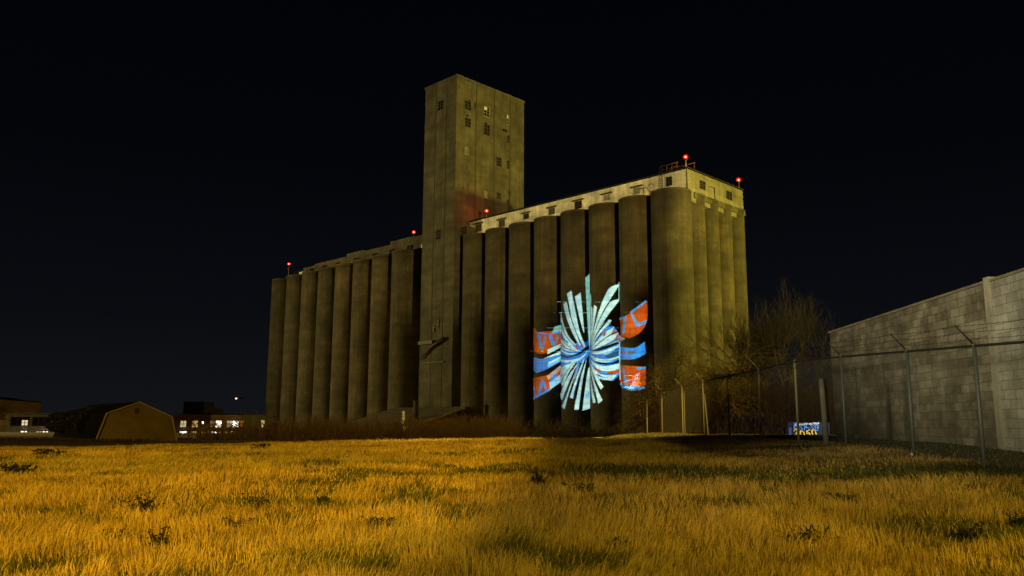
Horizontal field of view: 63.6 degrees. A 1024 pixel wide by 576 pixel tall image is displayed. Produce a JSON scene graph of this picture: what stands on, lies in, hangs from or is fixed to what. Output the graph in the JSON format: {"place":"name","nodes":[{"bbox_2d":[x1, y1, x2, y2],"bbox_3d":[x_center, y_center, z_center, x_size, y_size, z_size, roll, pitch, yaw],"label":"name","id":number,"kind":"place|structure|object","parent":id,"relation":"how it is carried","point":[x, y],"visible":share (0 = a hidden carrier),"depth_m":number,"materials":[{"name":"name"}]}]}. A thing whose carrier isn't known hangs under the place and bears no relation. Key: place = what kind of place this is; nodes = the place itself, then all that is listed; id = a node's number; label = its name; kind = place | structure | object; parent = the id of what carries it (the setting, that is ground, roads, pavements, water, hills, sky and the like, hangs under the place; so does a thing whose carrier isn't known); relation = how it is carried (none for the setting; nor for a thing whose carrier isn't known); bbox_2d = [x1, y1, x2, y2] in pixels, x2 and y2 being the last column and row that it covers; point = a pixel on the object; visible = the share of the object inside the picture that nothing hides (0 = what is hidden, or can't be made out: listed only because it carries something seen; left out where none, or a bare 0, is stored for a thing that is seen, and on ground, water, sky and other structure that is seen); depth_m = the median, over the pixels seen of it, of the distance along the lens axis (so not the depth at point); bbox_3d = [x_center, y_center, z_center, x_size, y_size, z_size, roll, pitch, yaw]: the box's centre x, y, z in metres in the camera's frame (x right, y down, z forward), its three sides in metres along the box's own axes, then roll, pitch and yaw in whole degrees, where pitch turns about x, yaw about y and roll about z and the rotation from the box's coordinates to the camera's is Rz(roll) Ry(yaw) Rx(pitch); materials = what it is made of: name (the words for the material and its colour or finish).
{"place":"outdoors","nodes":[
{"label":"outdoors","id":0,"kind":"place"},
{"bbox_2d":[0,432,1023,575],"bbox_3d":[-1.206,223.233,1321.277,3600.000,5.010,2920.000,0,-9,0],"label":"ground","id":1,"kind":"structure","parent":0,"point":[24,435],"depth_m":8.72,"materials":[{"name":"yellow plant"}]},
{"bbox_2d":[0,462,37,473],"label":"weed","id":2,"kind":"object","parent":1,"relation":"on","point":[16,467],"visible":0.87,"depth_m":15.17,"materials":[{"name":"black plant"}]},
{"bbox_2d":[0,397,40,419],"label":"warehouse","id":3,"kind":"structure","parent":1,"relation":"on","point":[10,405],"depth_m":231.86,"materials":[{"name":"black"}]},
{"bbox_2d":[0,413,51,431],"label":"office building","id":4,"kind":"structure","parent":1,"relation":"on","point":[31,422],"depth_m":197.23,"materials":[{"name":"grey concrete"}]},
{"bbox_2d":[10,417,29,425],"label":"window","id":5,"kind":"structure","parent":4,"relation":"in","point":[15,421],"depth_m":197.33,"materials":[{"name":"grey glass"}]},
{"bbox_2d":[21,420,28,425],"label":"window","id":6,"kind":"structure","parent":4,"relation":"in","point":[23,422],"depth_m":197.09,"materials":[{"name":"grey glass"}]},
{"bbox_2d":[32,417,50,425],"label":"window","id":7,"kind":"structure","parent":4,"relation":"in","point":[36,421],"depth_m":197.33,"materials":[{"name":"grey glass"}]},
{"bbox_2d":[30,447,66,455],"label":"weed","id":8,"kind":"object","parent":1,"relation":"on","point":[38,450],"visible":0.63,"depth_m":22.00,"materials":[{"name":"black plant"}]},
{"bbox_2d":[45,412,62,432],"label":"evergreen tree","id":9,"kind":"object","parent":1,"relation":"on","point":[49,426],"visible":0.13,"depth_m":95.74,"materials":[{"name":"green plant"}]},
{"bbox_2d":[52,407,96,431],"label":"evergreen tree","id":10,"kind":"object","parent":1,"relation":"on","point":[71,418],"visible":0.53,"depth_m":90.00,"materials":[{"name":"green plant"}]},
{"bbox_2d":[0,436,158,441],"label":"brush","id":11,"kind":"object","parent":1,"relation":"on","point":[61,439],"visible":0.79,"depth_m":75.95,"materials":[{"name":"brown"}]},
{"bbox_2d":[100,528,130,540],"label":"weed","id":12,"kind":"object","parent":1,"relation":"on","point":[122,529],"visible":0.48,"depth_m":8.00,"materials":[{"name":"black plant"}]},
{"bbox_2d":[53,402,177,440],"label":"barn","id":13,"kind":"structure","parent":1,"relation":"on","point":[133,420],"depth_m":83.28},
{"bbox_2d":[115,494,166,514],"bbox_3d":[-4.309,2.522,9.646,0.580,0.287,0.337,0,-9,0],"label":"weed","id":14,"kind":"object","parent":1,"relation":"on","point":[141,503],"visible":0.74,"depth_m":9.62,"materials":[{"name":"black plant"}]},
{"bbox_2d":[146,526,172,550],"bbox_3d":[-3.252,2.325,7.604,0.235,0.259,0.168,0,-9,0],"label":"weed","id":15,"kind":"object","parent":1,"relation":"on","point":[161,535],"visible":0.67,"depth_m":7.59,"materials":[{"name":"black plant"}]},
{"bbox_2d":[174,401,264,433],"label":"apartment building","id":16,"kind":"structure","parent":1,"relation":"on","point":[207,411],"depth_m":247.01,"materials":[{"name":"brown brick"}]},
{"bbox_2d":[180,420,186,427],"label":"window","id":17,"kind":"structure","parent":16,"relation":"in","point":[184,422],"depth_m":246.54,"materials":[{"name":"grey"}]},
{"bbox_2d":[192,420,197,427],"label":"window","id":18,"kind":"structure","parent":16,"relation":"in","point":[194,423],"depth_m":246.60,"materials":[{"name":"grey glass"}]},
{"bbox_2d":[214,515,253,528],"bbox_3d":[-2.956,2.492,8.748,0.454,0.163,0.281,0,-9,0],"label":"weed","id":19,"kind":"object","parent":1,"relation":"on","point":[230,521],"visible":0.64,"depth_m":8.71,"materials":[{"name":"black plant"}]},
{"bbox_2d":[240,493,279,512],"bbox_3d":[-2.974,2.552,9.774,0.453,0.253,0.309,4,-10,-22],"label":"weed","id":20,"kind":"object","parent":1,"relation":"on","point":[260,505],"visible":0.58,"depth_m":9.75,"materials":[{"name":"black plant"}]},
{"bbox_2d":[249,443,270,448],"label":"weed","id":21,"kind":"object","parent":1,"relation":"on","point":[261,445],"visible":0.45,"depth_m":23.97,"materials":[{"name":"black plant"}]},
{"bbox_2d":[316,495,340,506],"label":"weed","id":22,"kind":"object","parent":1,"relation":"on","point":[323,498],"visible":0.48,"depth_m":10.15,"materials":[{"name":"black plant"}]},
{"bbox_2d":[359,514,397,528],"bbox_3d":[-1.417,2.469,8.708,0.454,0.181,0.302,0,-9,0],"label":"weed","id":23,"kind":"object","parent":1,"relation":"on","point":[378,522],"visible":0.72,"depth_m":8.66,"materials":[{"name":"black plant"}]},
{"bbox_2d":[327,400,464,434],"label":"driveway shed","id":24,"kind":"structure","parent":1,"relation":"on","point":[419,412],"depth_m":145.86,"materials":[{"name":"metal"}]},
{"bbox_2d":[174,407,644,440],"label":"brush","id":25,"kind":"object","parent":1,"relation":"on","point":[438,429],"visible":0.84,"depth_m":84.47,"materials":[{"name":"brown"}]},
{"bbox_2d":[265,74,749,436],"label":"grain elevator","id":26,"kind":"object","parent":1,"relation":"on","point":[642,260],"visible":0.88,"depth_m":144.38,"materials":[{"name":"concrete"}]},
{"bbox_2d":[683,155,687,166],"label":"obstruction light","id":27,"kind":"object","parent":26,"relation":"on","point":[685,157],"visible":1,"depth_m":123.53,"materials":[{"name":"red glass"}]},
{"bbox_2d":[530,471,548,485],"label":"weed","id":28,"kind":"object","parent":1,"relation":"on","point":[539,479],"visible":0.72,"depth_m":12.24,"materials":[{"name":"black plant"}]},
{"bbox_2d":[562,482,595,493],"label":"weed","id":29,"kind":"object","parent":1,"relation":"on","point":[587,487],"visible":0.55,"depth_m":11.44,"materials":[{"name":"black plant"}]},
{"bbox_2d":[607,535,630,547],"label":"weed","id":30,"kind":"object","parent":1,"relation":"on","point":[626,540],"visible":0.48,"depth_m":7.88,"materials":[{"name":"black plant"}]},
{"bbox_2d":[646,399,647,432],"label":"standing post","id":31,"kind":"object","parent":1,"relation":"on","point":[647,414],"visible":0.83,"depth_m":43.00,"materials":[{"name":"beige metal"}]},
{"bbox_2d":[627,382,670,433],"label":"bare tree","id":32,"kind":"object","parent":1,"relation":"on","point":[642,399],"visible":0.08,"depth_m":63.66,"materials":[{"name":"brown plant"}]},
{"bbox_2d":[611,323,737,434],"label":"bare tree","id":33,"kind":"object","parent":1,"relation":"on","point":[689,371],"visible":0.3,"depth_m":58.02,"materials":[{"name":"brown plant"}]},
{"bbox_2d":[683,391,685,433],"bbox_3d":[7.760,5.662,37.081,0.078,2.029,0.074,0,-9,0],"label":"standing post","id":34,"kind":"object","parent":1,"relation":"on","point":[684,413],"visible":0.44,"depth_m":37.05,"materials":[{"name":"beige metal"}]},
{"bbox_2d":[704,394,708,434],"bbox_3d":[8.387,5.506,35.587,0.188,1.900,0.074,0,-9,0],"label":"standing post","id":35,"kind":"object","parent":1,"relation":"on","point":[706,415],"visible":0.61,"depth_m":35.56,"materials":[{"name":"beige metal"}]},
{"bbox_2d":[599,362,835,434],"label":"thicket","id":36,"kind":"object","parent":1,"relation":"on","point":[655,426],"visible":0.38,"depth_m":47.01,"materials":[{"name":"brown plant"}]},
{"bbox_2d":[691,359,766,432],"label":"bare tree","id":37,"kind":"object","parent":1,"relation":"on","point":[734,399],"visible":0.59,"depth_m":46.29,"materials":[{"name":"brown plant"}]},
{"bbox_2d":[679,330,788,407],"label":"bare tree","id":38,"kind":"object","parent":1,"relation":"on","point":[740,367],"visible":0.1,"depth_m":59.69,"materials":[{"name":"brown plant"}]},
{"bbox_2d":[676,350,807,399],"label":"bare tree","id":39,"kind":"object","parent":1,"relation":"on","point":[744,378],"visible":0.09,"depth_m":58.85,"materials":[{"name":"brown plant"}]},
{"bbox_2d":[669,270,848,396],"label":"bare tree","id":40,"kind":"object","parent":1,"relation":"on","point":[762,340],"visible":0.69,"depth_m":83.84,"materials":[{"name":"brown plant"}]},
{"bbox_2d":[761,485,783,494],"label":"weed","id":41,"kind":"object","parent":1,"relation":"on","point":[770,489],"visible":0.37,"depth_m":11.49,"materials":[{"name":"black plant"}]},
{"bbox_2d":[786,422,829,434],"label":"graffiti wall","id":42,"kind":"structure","parent":1,"relation":"on","point":[809,424],"depth_m":42.38,"materials":[{"name":"blue paint"}]},
{"bbox_2d":[777,524,842,545],"bbox_3d":[2.905,2.423,8.058,0.641,0.230,0.275,0,-9,0],"label":"weed","id":43,"kind":"object","parent":1,"relation":"on","point":[802,536],"visible":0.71,"depth_m":8.04,"materials":[{"name":"black plant"}]},
{"bbox_2d":[819,379,828,445],"bbox_3d":[7.553,3.104,19.968,0.176,1.809,0.136,0,-9,0],"label":"wooden post","id":44,"kind":"object","parent":1,"relation":"on","point":[824,413],"visible":0.87,"depth_m":19.93,"materials":[{"name":"grey wood"}]},
{"bbox_2d":[655,319,1023,469],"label":"chain link fence","id":45,"kind":"object","parent":1,"relation":"on","point":[973,346],"visible":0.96,"depth_m":17.94,"materials":[{"name":"grey metal"}]},
{"bbox_2d":[653,353,815,397],"bbox_3d":[7.443,3.633,31.525,0.485,0.904,21.343,0,-9,-1],"label":"dead vine","id":46,"kind":"object","parent":45,"relation":"attached to","point":[728,376],"visible":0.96,"depth_m":27.19,"materials":[{"name":"brown plant"}]},
{"bbox_2d":[824,491,862,502],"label":"weed","id":47,"kind":"object","parent":1,"relation":"on","point":[847,496],"visible":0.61,"depth_m":10.63,"materials":[{"name":"green plant"}]},
{"bbox_2d":[828,268,1023,451],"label":"block building","id":48,"kind":"structure","parent":1,"relation":"on","point":[986,301],"depth_m":20.17,"materials":[{"name":"concrete"}]},
{"bbox_2d":[957,484,980,492],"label":"weed","id":49,"kind":"object","parent":1,"relation":"on","point":[971,487],"visible":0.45,"depth_m":11.08,"materials":[{"name":"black plant"}]},
{"bbox_2d":[950,521,992,543],"bbox_3d":[4.591,2.426,8.171,0.494,0.240,0.348,0,-9,0],"label":"weed","id":50,"kind":"object","parent":1,"relation":"on","point":[961,533],"visible":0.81,"depth_m":8.15,"materials":[{"name":"black plant"}]},
{"bbox_2d":[1006,512,1023,527],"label":"weed","id":51,"kind":"object","parent":1,"relation":"on","point":[1019,520],"visible":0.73,"depth_m":8.90,"materials":[{"name":"black plant"}]},
{"bbox_2d":[0,0,1023,419],"label":"sky","id":52,"kind":"structure","parent":0,"point":[195,148],"materials":[{"name":"black"}]}
]}

